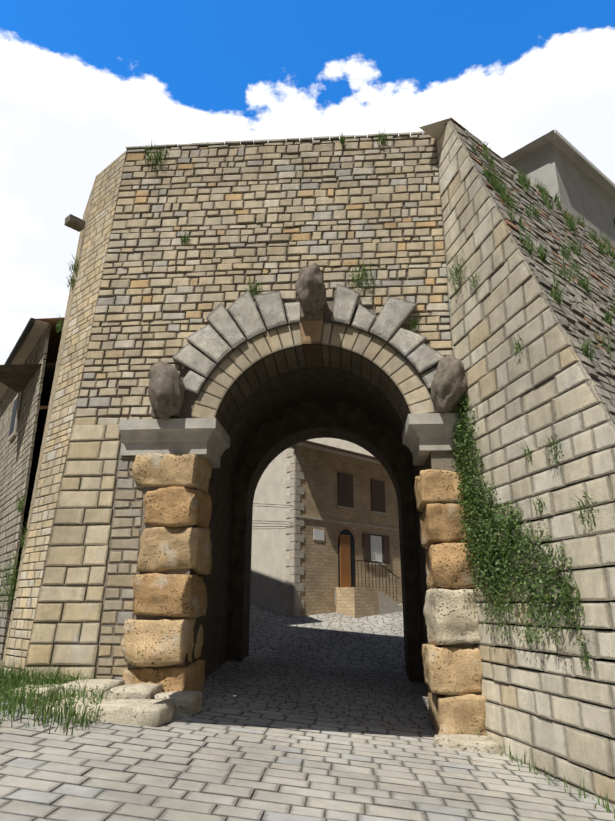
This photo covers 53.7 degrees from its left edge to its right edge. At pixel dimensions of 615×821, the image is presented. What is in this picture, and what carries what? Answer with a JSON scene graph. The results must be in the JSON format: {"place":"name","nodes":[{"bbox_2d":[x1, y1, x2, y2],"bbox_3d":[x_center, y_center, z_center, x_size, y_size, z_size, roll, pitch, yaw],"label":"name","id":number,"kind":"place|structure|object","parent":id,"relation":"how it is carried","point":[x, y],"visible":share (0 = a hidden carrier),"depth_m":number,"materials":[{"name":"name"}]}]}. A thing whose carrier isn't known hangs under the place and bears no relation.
{"place":"outdoors","nodes":[
{"label":"outdoors","id":0,"kind":"place"},
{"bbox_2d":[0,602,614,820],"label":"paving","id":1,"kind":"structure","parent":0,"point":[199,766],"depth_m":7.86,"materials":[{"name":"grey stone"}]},
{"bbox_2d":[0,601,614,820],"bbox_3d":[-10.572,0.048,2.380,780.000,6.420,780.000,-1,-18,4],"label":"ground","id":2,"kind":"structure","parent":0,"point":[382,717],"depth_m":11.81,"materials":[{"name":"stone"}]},
{"bbox_2d":[0,324,50,659],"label":"house wall","id":3,"kind":"structure","parent":2,"relation":"on","point":[16,452],"depth_m":16.00,"materials":[{"name":"stone"}]},
{"bbox_2d":[15,453,501,754],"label":"stone pillars","id":4,"kind":"structure","parent":2,"relation":"on","point":[151,697],"depth_m":10.91,"materials":[{"name":"beige stone"}]},
{"bbox_2d":[119,413,463,467],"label":"imposts","id":5,"kind":"object","parent":4,"relation":"on","point":[424,435],"visible":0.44,"depth_m":12.03,"materials":[{"name":"grey stone"}]},
{"bbox_2d":[0,118,614,617],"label":"town buildings","id":6,"kind":"structure","parent":2,"relation":"on","point":[336,546],"depth_m":22.91,"materials":[{"name":"paint"}]},
{"bbox_2d":[0,117,614,808],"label":"gate walls","id":7,"kind":"structure","parent":2,"relation":"on","point":[572,401],"depth_m":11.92,"materials":[{"name":"beige stone"}]},
{"bbox_2d":[148,361,185,419],"bbox_3d":[-2.832,-0.408,12.199,0.720,1.283,0.816,-13,-26,0],"label":"head","id":8,"kind":"object","parent":7,"relation":"attached to","point":[166,390],"visible":0.98,"depth_m":11.90},
{"bbox_2d":[64,214,293,526],"bbox_3d":[-3.113,0.339,20.457,4.816,6.373,14.165,-1,-18,4],"label":"spout and cables","id":9,"kind":"object","parent":7,"relation":"attached to","point":[74,222],"visible":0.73,"depth_m":15.01,"materials":[{"name":"metal"}]},
{"bbox_2d":[151,305,462,418],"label":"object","id":10,"kind":"object","parent":7,"relation":"attached to","point":[306,316],"visible":0.21,"depth_m":12.44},
{"bbox_2d":[295,263,325,314],"bbox_3d":[0.066,-2.469,12.380,0.616,1.159,0.970,-1,-43,4],"label":"carved stone head","id":11,"kind":"object","parent":10,"relation":"attached to","point":[310,288],"visible":0.98,"depth_m":12.06,"materials":[{"name":"stone"}]},
{"bbox_2d":[0,127,614,818],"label":"vegetation","id":12,"kind":"object","parent":7,"relation":"on","point":[20,679],"visible":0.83,"depth_m":10.00,"materials":[{"name":"green plant"}]},
{"bbox_2d":[172,284,444,433],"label":"arch rings","id":13,"kind":"object","parent":7,"relation":"attached to","point":[389,358],"visible":0.88,"depth_m":12.57,"materials":[{"name":"grey stone"}]},
{"bbox_2d":[431,355,466,413],"bbox_3d":[2.752,-0.525,11.830,0.764,1.293,0.740,17,-24,-42],"label":"head","id":14,"kind":"object","parent":7,"relation":"attached to","point":[449,385],"visible":0.92,"depth_m":11.53},
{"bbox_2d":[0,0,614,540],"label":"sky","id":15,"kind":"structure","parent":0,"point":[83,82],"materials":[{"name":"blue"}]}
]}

